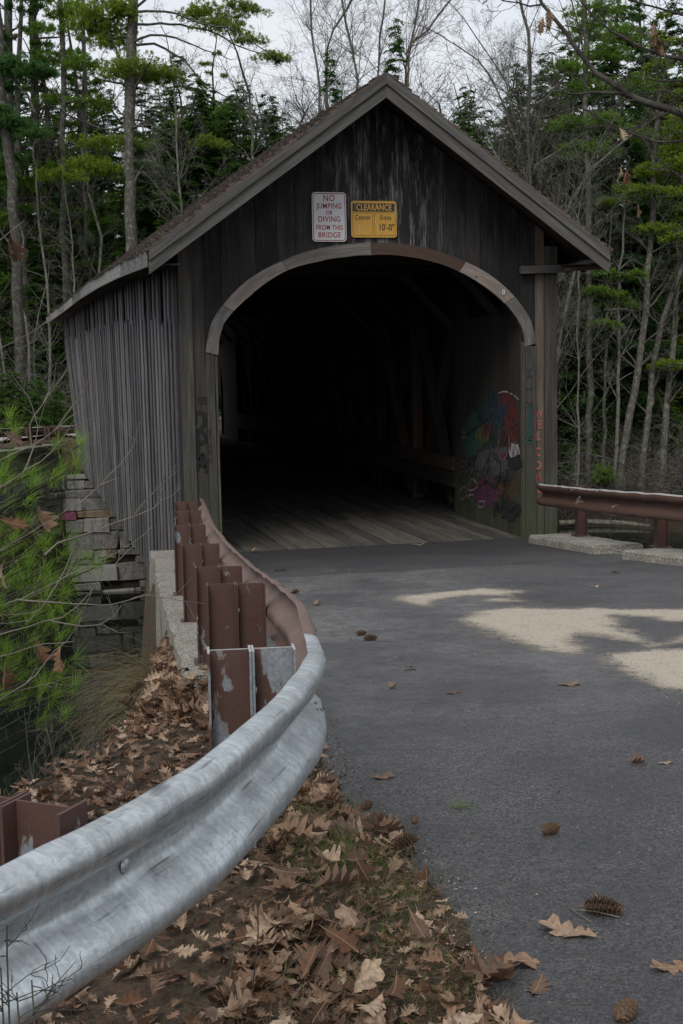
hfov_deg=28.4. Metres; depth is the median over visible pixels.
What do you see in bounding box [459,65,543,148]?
bare tree
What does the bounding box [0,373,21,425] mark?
cedar tree
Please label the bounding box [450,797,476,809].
pine sprig
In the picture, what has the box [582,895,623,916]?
pine cone
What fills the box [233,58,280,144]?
bare tree
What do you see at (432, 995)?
oak leaf
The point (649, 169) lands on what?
pine tree
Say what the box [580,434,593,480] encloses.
cedar tree
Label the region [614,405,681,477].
bare shrub
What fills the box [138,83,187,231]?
hemlock tree
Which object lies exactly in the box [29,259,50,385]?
bare tree
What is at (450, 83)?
bare tree
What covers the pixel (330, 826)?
oak leaf
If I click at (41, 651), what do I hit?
oak leaf
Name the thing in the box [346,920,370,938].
oak leaf
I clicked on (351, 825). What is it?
oak leaf
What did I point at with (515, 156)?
bare tree
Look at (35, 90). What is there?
bare tree
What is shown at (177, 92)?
hemlock tree
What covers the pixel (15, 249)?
oak leaf
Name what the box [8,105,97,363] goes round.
hemlock tree
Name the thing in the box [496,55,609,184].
bare tree
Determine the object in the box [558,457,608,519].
bare shrub
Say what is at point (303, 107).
bare tree
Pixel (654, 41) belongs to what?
oak leaf
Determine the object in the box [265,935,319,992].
weed stalk
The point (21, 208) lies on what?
pine tree
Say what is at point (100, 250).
bare tree
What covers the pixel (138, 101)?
hemlock tree
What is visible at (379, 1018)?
oak leaf
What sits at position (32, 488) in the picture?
pine sapling
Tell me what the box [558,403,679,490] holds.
bare shrub
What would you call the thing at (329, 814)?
oak leaf
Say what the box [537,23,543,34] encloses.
oak leaf
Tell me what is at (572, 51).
hemlock tree
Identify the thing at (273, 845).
oak leaf
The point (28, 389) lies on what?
cedar tree
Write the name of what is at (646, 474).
bare shrub
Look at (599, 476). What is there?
bare shrub
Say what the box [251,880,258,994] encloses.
weed stalk
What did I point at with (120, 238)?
hemlock tree
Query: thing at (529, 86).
bare tree
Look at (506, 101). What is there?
hemlock tree
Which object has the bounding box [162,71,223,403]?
hemlock tree
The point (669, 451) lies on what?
bare shrub
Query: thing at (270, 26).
sky
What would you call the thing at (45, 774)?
weed stalk
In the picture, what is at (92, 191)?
bare tree
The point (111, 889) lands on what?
guardrail
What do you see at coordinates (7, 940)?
weed stalk
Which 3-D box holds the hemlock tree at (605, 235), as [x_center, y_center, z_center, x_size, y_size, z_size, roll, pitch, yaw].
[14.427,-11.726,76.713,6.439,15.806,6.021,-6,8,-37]
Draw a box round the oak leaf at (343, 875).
[315,861,360,885]
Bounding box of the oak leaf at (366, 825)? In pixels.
[361,820,377,828]
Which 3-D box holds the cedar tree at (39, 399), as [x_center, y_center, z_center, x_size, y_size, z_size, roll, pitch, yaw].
[-14.311,-5.052,64.156,1.636,2.695,1.599,3,8,26]
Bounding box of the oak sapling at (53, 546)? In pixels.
[0,220,202,699]
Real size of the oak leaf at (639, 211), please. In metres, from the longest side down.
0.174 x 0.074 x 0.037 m
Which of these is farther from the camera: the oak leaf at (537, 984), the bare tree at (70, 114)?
the bare tree at (70, 114)
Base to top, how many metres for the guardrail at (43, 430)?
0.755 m
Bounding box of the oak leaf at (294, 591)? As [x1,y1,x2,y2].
[290,587,299,592]
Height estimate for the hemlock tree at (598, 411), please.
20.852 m
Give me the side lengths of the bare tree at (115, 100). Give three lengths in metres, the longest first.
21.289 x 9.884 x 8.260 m
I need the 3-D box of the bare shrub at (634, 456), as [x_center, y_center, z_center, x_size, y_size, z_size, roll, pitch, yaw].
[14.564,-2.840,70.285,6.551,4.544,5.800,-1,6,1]
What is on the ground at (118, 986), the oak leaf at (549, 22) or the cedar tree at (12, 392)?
the cedar tree at (12, 392)
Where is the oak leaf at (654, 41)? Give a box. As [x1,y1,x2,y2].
[648,33,656,46]
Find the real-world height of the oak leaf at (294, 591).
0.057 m
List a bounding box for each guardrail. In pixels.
[0,425,74,444]
[0,498,326,1023]
[537,483,682,548]
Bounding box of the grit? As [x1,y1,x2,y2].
[295,554,682,1023]
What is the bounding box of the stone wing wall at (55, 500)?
[0,475,67,538]
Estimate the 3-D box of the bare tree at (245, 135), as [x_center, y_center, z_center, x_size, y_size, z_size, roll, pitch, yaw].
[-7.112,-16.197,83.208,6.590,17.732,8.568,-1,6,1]
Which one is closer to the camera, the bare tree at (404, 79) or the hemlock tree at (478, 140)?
the hemlock tree at (478, 140)
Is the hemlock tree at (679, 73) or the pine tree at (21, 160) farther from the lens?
the hemlock tree at (679, 73)
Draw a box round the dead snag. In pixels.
[573,457,579,484]
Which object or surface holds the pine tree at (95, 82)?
on the ground at (118, 986)
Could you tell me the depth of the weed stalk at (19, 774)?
6.44 m
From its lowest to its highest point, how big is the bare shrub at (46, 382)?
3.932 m
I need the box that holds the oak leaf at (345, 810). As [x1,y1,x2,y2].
[334,803,353,815]
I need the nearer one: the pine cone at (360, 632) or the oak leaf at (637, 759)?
the oak leaf at (637, 759)
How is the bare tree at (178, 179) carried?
on the ground at (118, 986)
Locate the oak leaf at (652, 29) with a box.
[649,23,657,35]
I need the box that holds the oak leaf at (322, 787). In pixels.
[307,783,328,795]
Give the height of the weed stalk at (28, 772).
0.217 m
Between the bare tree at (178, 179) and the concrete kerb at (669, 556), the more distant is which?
the bare tree at (178, 179)
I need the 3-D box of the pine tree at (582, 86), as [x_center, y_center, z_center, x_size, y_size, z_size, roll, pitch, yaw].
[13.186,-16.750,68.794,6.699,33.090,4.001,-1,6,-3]
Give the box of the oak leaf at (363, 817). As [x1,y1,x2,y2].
[354,812,373,823]
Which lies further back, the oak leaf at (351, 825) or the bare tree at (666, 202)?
the bare tree at (666, 202)
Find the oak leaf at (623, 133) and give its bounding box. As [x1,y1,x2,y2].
[619,127,628,140]
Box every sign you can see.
[312,192,346,241]
[351,201,396,237]
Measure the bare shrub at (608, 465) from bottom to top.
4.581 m
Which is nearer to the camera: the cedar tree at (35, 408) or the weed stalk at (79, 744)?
the weed stalk at (79, 744)
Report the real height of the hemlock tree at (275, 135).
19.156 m
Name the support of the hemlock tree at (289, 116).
on the ground at (118, 986)
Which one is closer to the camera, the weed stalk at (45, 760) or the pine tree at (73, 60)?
the weed stalk at (45, 760)
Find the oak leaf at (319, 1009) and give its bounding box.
[305,999,327,1023]
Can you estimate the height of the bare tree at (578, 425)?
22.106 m
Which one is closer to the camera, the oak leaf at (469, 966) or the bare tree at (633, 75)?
the oak leaf at (469, 966)
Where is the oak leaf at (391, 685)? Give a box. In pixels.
[388,681,396,687]
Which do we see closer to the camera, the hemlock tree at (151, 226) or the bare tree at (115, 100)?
the hemlock tree at (151, 226)
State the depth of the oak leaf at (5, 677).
4.46 m
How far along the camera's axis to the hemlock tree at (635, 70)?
82.23 m
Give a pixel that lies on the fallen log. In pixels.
(590, 522)
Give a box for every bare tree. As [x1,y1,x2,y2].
[0,0,48,376]
[0,173,47,332]
[0,194,46,401]
[0,225,48,376]
[0,334,8,404]
[7,139,68,399]
[12,2,75,375]
[21,35,116,265]
[29,88,157,295]
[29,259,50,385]
[30,148,102,305]
[38,96,158,322]
[48,81,90,166]
[50,67,122,258]
[50,111,165,296]
[67,72,148,236]
[106,87,155,185]
[120,45,234,158]
[123,4,240,240]
[135,75,226,213]
[203,41,304,176]
[209,107,269,174]
[210,1,295,187]
[225,0,469,159]
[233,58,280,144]
[233,66,255,155]
[244,0,358,142]
[258,87,342,126]
[259,31,362,148]
[262,47,359,142]
[285,79,337,124]
[298,0,421,122]
[310,65,353,114]
[312,0,475,111]
[316,0,427,100]
[335,54,448,100]
[355,0,478,113]
[381,0,611,353]
[410,37,486,119]
[418,33,469,118]
[435,0,620,308]
[438,66,517,172]
[439,51,502,127]
[447,42,561,120]
[451,65,485,141]
[455,101,511,150]
[458,0,621,221]
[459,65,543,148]
[488,0,646,326]
[490,60,680,349]
[495,89,601,304]
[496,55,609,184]
[535,90,680,407]
[541,68,640,484]
[557,210,581,401]
[570,188,675,398]
[592,9,678,250]
[592,124,682,443]
[595,178,651,489]
[597,49,682,490]
[607,197,682,491]
[609,117,647,358]
[630,110,681,290]
[649,123,682,333]
[652,242,682,486]
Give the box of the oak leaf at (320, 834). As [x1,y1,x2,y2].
[310,831,327,843]
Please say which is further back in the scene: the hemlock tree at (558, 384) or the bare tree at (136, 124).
the bare tree at (136, 124)
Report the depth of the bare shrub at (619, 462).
68.21 m
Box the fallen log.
[559,519,650,526]
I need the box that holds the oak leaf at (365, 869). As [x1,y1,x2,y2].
[355,857,372,883]
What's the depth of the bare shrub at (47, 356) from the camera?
70.16 m
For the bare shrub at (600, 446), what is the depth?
70.90 m
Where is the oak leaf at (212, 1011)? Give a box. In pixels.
[184,1000,216,1022]
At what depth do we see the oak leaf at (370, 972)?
3.74 m
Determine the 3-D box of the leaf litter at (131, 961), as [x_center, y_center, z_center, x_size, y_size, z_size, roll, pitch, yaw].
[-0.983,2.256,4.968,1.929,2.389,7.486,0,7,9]
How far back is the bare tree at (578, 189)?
65.13 m
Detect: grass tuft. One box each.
[231,823,379,879]
[259,848,417,916]
[271,836,395,895]
[271,902,433,1012]
[272,814,367,849]
[275,820,389,862]
[282,790,372,830]
[294,780,353,818]
[298,825,384,860]
[300,836,432,887]
[303,833,412,875]
[310,860,460,918]
[322,825,396,850]
[322,892,460,965]
[329,993,497,1023]
[385,939,537,1022]
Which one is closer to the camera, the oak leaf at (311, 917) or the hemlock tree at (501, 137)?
the oak leaf at (311, 917)
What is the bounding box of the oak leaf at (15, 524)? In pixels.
[0,517,27,530]
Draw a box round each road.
[0,425,75,440]
[239,538,682,1023]
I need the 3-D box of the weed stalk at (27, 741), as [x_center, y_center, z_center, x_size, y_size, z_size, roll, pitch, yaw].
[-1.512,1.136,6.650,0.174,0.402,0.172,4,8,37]
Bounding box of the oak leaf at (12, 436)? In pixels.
[3,431,22,445]
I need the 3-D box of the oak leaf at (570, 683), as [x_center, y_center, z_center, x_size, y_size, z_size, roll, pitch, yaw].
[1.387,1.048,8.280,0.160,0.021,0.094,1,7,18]
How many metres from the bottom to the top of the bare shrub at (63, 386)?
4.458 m
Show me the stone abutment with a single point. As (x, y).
(130, 564)
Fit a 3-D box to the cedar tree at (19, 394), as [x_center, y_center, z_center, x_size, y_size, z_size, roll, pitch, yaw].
[-15.124,-5.065,63.108,1.980,3.262,1.935,3,8,30]
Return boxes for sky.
[0,0,682,254]
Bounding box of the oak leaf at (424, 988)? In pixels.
[416,979,451,996]
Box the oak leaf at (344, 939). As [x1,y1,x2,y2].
[320,924,360,952]
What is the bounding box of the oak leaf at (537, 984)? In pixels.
[527,974,551,993]
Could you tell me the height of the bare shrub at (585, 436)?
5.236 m
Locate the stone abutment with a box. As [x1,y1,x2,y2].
[59,470,146,593]
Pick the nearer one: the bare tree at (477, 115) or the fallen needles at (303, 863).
the fallen needles at (303, 863)
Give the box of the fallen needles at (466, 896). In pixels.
[321,729,657,1023]
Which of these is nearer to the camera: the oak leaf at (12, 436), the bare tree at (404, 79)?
the oak leaf at (12, 436)
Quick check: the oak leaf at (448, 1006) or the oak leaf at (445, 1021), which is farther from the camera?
the oak leaf at (448, 1006)
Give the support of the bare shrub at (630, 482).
on the ground at (118, 986)
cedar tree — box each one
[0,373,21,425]
[0,379,16,427]
[1,368,25,426]
[4,369,36,424]
[14,377,48,425]
[17,391,39,427]
[19,376,54,426]
[33,377,50,422]
[43,383,65,425]
[46,400,58,423]
[49,383,67,421]
[62,406,73,425]
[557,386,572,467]
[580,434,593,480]
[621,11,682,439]
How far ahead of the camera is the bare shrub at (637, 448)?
70.55 m
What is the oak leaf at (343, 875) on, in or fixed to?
on the fallen needles at (303, 863)
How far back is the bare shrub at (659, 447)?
71.65 m
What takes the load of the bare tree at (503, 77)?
on the ground at (118, 986)
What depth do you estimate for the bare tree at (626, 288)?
74.21 m
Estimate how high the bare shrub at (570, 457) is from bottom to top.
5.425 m
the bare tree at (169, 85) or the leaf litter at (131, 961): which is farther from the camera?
the bare tree at (169, 85)
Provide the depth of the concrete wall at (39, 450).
47.50 m
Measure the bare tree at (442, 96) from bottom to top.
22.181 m
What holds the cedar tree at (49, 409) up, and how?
on the ground at (118, 986)
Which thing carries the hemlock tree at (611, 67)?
on the ground at (118, 986)
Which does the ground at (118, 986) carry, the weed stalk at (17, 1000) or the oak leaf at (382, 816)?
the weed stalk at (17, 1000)
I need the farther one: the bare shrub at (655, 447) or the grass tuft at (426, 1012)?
the bare shrub at (655, 447)
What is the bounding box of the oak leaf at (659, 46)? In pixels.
[656,39,662,52]
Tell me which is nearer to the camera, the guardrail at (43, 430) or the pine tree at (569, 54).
the guardrail at (43, 430)
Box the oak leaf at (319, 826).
[299,814,330,831]
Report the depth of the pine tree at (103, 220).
73.82 m
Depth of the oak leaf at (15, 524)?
4.45 m
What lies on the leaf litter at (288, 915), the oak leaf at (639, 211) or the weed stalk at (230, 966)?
the weed stalk at (230, 966)
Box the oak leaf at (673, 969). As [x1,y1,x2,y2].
[650,959,682,975]
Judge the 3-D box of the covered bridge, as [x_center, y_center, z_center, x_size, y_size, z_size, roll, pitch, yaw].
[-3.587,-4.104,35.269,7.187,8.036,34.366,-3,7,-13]
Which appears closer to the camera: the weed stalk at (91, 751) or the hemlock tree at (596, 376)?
the weed stalk at (91, 751)
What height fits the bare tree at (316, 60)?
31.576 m
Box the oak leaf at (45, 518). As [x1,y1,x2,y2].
[37,505,58,531]
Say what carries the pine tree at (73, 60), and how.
on the ground at (118, 986)
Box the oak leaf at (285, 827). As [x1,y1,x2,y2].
[271,810,312,836]
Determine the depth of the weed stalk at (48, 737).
6.67 m
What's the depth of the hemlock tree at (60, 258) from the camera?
77.09 m
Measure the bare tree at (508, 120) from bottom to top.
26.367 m
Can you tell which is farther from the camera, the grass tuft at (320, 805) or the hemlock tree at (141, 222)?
the hemlock tree at (141, 222)
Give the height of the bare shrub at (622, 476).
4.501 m
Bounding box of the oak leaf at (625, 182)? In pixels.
[623,170,630,185]
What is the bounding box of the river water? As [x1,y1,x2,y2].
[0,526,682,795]
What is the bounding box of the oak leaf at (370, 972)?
[346,958,384,998]
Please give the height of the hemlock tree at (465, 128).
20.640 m
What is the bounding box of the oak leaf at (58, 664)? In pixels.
[52,642,64,672]
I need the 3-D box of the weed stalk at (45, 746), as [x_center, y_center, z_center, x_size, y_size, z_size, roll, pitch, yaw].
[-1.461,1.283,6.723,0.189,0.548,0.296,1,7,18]
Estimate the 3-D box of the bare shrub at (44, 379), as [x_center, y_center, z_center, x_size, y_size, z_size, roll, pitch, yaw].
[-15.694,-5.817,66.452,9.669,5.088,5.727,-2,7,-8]
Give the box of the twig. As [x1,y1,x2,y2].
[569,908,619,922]
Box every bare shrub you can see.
[0,356,54,404]
[1,337,70,415]
[3,332,69,401]
[3,337,70,412]
[3,356,67,415]
[4,376,67,417]
[15,351,69,419]
[27,367,70,403]
[31,360,66,404]
[47,371,71,407]
[557,404,680,474]
[557,412,673,484]
[557,413,605,485]
[557,417,682,491]
[557,428,667,521]
[557,429,657,482]
[557,436,647,519]
[557,437,652,510]
[557,438,682,530]
[557,439,659,491]
[557,440,648,516]
[557,444,633,478]
[557,449,619,486]
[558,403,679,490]
[558,406,647,483]
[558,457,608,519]
[559,399,681,493]
[561,416,676,482]
[564,436,670,488]
[565,439,675,491]
[572,423,682,485]
[583,421,682,479]
[584,426,681,476]
[592,422,681,472]
[593,418,682,461]
[593,440,682,494]
[595,466,669,515]
[596,446,670,491]
[601,461,641,489]
[602,459,668,519]
[613,446,682,487]
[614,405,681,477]
[623,415,682,491]
[626,449,682,476]
[627,418,682,467]
[628,416,682,481]
[628,434,679,482]
[629,400,679,463]
[633,414,682,493]
[636,416,681,459]
[641,419,681,480]
[648,415,681,472]
[650,435,682,494]
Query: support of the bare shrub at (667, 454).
on the ground at (118, 986)
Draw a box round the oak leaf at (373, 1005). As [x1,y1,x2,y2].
[357,989,385,1017]
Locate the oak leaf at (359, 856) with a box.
[345,845,371,861]
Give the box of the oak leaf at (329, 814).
[324,810,345,818]
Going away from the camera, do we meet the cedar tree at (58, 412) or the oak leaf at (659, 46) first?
the oak leaf at (659, 46)
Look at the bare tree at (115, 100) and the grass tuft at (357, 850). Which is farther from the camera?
the bare tree at (115, 100)
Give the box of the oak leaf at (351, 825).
[333,814,362,836]
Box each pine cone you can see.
[356,630,366,635]
[361,800,372,810]
[363,634,377,640]
[392,832,419,847]
[410,815,418,824]
[541,822,559,834]
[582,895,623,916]
[591,893,616,902]
[613,997,637,1022]
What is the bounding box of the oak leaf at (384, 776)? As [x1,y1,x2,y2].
[369,771,393,778]
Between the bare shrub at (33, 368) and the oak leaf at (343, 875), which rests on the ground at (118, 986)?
the bare shrub at (33, 368)
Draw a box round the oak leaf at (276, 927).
[247,910,300,931]
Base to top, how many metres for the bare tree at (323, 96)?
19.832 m
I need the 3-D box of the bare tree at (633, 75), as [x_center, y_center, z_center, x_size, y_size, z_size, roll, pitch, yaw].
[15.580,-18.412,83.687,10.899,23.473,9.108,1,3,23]
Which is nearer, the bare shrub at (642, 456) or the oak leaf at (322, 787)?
the oak leaf at (322, 787)
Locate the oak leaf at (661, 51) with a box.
[659,46,665,56]
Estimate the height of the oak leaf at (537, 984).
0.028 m
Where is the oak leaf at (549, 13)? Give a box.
[545,8,553,20]
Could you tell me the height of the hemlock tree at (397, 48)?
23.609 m
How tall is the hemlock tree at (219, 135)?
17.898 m
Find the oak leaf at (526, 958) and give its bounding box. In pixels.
[504,951,539,969]
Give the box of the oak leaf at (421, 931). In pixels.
[407,905,432,938]
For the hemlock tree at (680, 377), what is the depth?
77.39 m
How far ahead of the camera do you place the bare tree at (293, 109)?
92.99 m
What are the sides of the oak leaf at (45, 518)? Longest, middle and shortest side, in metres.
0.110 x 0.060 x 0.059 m
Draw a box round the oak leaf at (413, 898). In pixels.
[405,895,429,901]
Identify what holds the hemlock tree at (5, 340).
on the ground at (118, 986)
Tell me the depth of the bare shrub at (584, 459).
69.75 m
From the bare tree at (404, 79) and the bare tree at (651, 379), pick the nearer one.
the bare tree at (651, 379)
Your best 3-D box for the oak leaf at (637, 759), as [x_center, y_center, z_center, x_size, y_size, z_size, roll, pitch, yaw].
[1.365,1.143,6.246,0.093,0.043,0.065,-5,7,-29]
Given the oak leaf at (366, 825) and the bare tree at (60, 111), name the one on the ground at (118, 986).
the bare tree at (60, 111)
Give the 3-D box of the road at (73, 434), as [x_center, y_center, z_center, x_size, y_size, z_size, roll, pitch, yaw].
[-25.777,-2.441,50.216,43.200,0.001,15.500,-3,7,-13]
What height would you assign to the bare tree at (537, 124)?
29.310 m
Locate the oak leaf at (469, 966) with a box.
[462,958,483,974]
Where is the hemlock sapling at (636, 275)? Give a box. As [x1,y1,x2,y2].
[575,183,658,488]
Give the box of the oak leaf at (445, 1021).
[443,1017,460,1023]
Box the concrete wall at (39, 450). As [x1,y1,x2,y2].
[0,444,62,485]
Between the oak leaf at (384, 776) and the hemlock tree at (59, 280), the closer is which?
the oak leaf at (384, 776)
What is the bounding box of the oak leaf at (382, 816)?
[372,812,387,822]
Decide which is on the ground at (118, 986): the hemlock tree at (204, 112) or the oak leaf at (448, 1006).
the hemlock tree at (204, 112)
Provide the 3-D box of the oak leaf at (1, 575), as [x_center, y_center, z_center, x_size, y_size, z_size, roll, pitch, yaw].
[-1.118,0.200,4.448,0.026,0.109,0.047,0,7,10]
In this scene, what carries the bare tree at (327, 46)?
on the ground at (118, 986)
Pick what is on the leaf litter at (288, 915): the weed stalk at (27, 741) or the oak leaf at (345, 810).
the oak leaf at (345, 810)
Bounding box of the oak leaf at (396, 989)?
[378,972,408,999]
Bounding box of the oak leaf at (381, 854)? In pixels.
[373,850,388,862]
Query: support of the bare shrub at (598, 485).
on the ground at (118, 986)
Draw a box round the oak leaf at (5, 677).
[2,661,17,690]
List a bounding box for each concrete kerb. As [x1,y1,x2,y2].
[149,550,207,687]
[529,533,642,554]
[622,548,682,565]
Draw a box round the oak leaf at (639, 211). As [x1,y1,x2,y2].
[637,204,641,219]
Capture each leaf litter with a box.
[0,706,337,1023]
[117,663,208,729]
[135,629,192,721]
[195,743,532,1023]
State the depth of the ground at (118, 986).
4.33 m
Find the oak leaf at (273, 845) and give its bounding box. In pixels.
[252,833,284,850]
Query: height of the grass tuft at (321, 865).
0.212 m
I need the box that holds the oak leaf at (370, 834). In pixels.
[348,831,385,846]
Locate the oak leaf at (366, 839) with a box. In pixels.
[354,832,381,844]
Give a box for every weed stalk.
[0,901,40,1023]
[0,943,69,1023]
[0,952,81,1023]
[13,752,39,790]
[14,759,32,794]
[19,700,64,791]
[24,699,57,785]
[31,955,131,1023]
[33,713,76,778]
[34,756,54,789]
[35,698,69,767]
[37,734,55,778]
[41,694,72,773]
[47,695,100,750]
[65,680,98,762]
[65,723,95,759]
[66,726,96,759]
[75,674,102,754]
[76,653,106,761]
[86,733,96,773]
[94,675,120,759]
[104,680,151,755]
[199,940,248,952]
[215,926,237,999]
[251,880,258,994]
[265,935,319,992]
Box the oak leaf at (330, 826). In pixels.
[318,816,336,829]
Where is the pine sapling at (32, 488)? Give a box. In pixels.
[0,402,119,753]
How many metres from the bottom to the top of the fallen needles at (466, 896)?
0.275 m
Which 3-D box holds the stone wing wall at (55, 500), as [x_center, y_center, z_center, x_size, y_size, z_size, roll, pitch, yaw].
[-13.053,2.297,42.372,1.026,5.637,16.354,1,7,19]
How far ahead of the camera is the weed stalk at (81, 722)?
7.17 m
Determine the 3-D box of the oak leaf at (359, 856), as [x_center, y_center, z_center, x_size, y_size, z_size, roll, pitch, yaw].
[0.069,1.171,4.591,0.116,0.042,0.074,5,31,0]
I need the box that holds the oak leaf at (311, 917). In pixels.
[290,913,336,931]
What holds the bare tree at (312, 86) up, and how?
on the ground at (118, 986)
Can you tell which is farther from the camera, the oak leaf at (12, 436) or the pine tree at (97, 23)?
the pine tree at (97, 23)
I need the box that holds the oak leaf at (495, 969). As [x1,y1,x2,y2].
[472,952,522,983]
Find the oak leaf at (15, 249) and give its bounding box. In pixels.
[8,233,27,263]
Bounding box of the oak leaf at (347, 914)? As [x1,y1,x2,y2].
[335,903,359,931]
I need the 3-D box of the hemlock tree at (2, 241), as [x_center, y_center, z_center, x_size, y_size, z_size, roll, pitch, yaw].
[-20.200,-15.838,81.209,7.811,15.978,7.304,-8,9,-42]
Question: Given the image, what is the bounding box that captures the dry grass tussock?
[32,609,163,775]
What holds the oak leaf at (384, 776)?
on the road at (528, 801)
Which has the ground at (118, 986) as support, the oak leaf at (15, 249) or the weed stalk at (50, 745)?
the weed stalk at (50, 745)
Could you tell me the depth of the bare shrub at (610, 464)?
69.68 m
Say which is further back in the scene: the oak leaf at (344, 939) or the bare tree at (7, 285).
the bare tree at (7, 285)
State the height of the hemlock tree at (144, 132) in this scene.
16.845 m
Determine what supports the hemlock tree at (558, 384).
on the ground at (118, 986)
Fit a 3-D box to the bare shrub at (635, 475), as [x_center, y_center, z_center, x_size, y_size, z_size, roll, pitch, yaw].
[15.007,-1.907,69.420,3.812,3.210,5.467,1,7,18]
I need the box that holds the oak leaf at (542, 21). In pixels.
[538,18,545,30]
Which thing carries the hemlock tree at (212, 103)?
on the ground at (118, 986)
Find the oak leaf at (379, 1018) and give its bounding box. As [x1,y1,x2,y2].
[359,1010,385,1023]
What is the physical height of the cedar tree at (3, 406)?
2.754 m
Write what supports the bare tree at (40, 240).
on the ground at (118, 986)
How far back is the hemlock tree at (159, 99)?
81.03 m
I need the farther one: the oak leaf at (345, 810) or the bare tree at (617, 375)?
the bare tree at (617, 375)
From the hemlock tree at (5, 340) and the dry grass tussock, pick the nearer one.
the dry grass tussock
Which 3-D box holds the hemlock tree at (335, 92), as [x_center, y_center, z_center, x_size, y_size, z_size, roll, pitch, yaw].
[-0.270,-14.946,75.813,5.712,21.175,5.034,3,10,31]
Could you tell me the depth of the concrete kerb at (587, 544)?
17.89 m
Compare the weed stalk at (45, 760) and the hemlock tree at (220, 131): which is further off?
the hemlock tree at (220, 131)
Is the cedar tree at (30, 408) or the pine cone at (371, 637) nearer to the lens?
the pine cone at (371, 637)
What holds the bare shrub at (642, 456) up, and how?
on the ground at (118, 986)
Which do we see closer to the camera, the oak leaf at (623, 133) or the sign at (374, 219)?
the oak leaf at (623, 133)
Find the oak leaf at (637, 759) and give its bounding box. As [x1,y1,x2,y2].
[628,752,645,762]
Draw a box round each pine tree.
[0,0,99,373]
[0,0,119,386]
[0,0,252,286]
[0,7,62,417]
[0,149,55,230]
[20,0,122,397]
[29,0,300,251]
[29,1,123,285]
[186,30,238,173]
[537,0,620,246]
[540,0,666,488]
[581,30,682,372]
[595,0,680,233]
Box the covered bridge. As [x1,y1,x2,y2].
[46,72,613,567]
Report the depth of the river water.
38.15 m
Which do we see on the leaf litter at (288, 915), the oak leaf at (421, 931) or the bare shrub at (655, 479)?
the oak leaf at (421, 931)
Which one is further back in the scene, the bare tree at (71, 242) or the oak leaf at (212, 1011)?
the bare tree at (71, 242)
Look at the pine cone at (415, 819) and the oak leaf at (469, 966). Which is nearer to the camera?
the oak leaf at (469, 966)
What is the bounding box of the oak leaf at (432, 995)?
[421,991,474,1004]
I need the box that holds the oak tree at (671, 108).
[471,0,682,262]
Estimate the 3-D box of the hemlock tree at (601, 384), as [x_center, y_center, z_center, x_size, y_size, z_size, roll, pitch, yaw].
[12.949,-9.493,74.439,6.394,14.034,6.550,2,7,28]
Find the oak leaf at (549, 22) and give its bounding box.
[547,16,551,28]
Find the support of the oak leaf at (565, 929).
on the road at (528, 801)
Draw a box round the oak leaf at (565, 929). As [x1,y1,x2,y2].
[538,914,597,936]
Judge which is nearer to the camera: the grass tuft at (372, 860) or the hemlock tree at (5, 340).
the grass tuft at (372, 860)
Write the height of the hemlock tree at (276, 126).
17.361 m
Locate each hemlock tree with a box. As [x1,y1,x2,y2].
[0,78,61,329]
[0,148,47,366]
[0,151,30,335]
[0,219,37,390]
[2,237,62,398]
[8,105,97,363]
[27,118,83,371]
[34,285,69,402]
[36,165,83,378]
[58,129,123,276]
[65,68,111,277]
[70,87,124,288]
[75,191,116,290]
[97,124,159,269]
[109,87,156,235]
[110,221,145,259]
[120,107,155,232]
[136,108,219,399]
[137,88,167,213]
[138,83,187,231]
[138,165,164,237]
[148,54,200,229]
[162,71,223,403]
[167,87,232,394]
[191,81,219,178]
[194,97,241,181]
[208,86,265,415]
[213,101,239,176]
[219,92,285,411]
[224,78,259,173]
[259,107,277,146]
[280,112,294,138]
[319,49,342,111]
[381,18,408,86]
[450,84,484,136]
[462,89,482,131]
[467,103,502,156]
[488,63,544,175]
[489,116,506,161]
[501,96,600,472]
[518,78,628,474]
[523,52,575,199]
[533,95,611,419]
[541,45,610,273]
[548,129,652,462]
[557,0,682,458]
[557,216,626,462]
[557,291,619,462]
[559,273,653,460]
[561,12,645,270]
[571,128,633,433]
[593,168,631,380]
[594,257,658,451]
[604,24,682,375]
[619,109,682,408]
[620,141,681,397]
[640,0,682,395]
[656,61,682,308]
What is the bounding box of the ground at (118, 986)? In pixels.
[0,398,682,1023]
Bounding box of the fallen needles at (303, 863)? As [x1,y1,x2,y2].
[188,750,518,1023]
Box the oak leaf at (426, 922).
[407,904,432,950]
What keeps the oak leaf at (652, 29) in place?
hanging from the oak tree at (671, 108)
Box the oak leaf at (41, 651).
[34,635,54,664]
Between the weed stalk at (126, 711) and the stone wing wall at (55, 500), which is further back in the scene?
the stone wing wall at (55, 500)
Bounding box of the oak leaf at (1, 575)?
[0,560,6,587]
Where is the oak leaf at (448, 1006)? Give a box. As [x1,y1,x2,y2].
[438,991,465,1013]
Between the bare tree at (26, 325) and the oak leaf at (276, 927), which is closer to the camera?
the oak leaf at (276, 927)
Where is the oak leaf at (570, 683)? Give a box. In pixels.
[559,680,578,685]
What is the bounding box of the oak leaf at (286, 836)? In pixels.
[281,827,296,847]
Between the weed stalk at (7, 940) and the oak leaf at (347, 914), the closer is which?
the weed stalk at (7, 940)

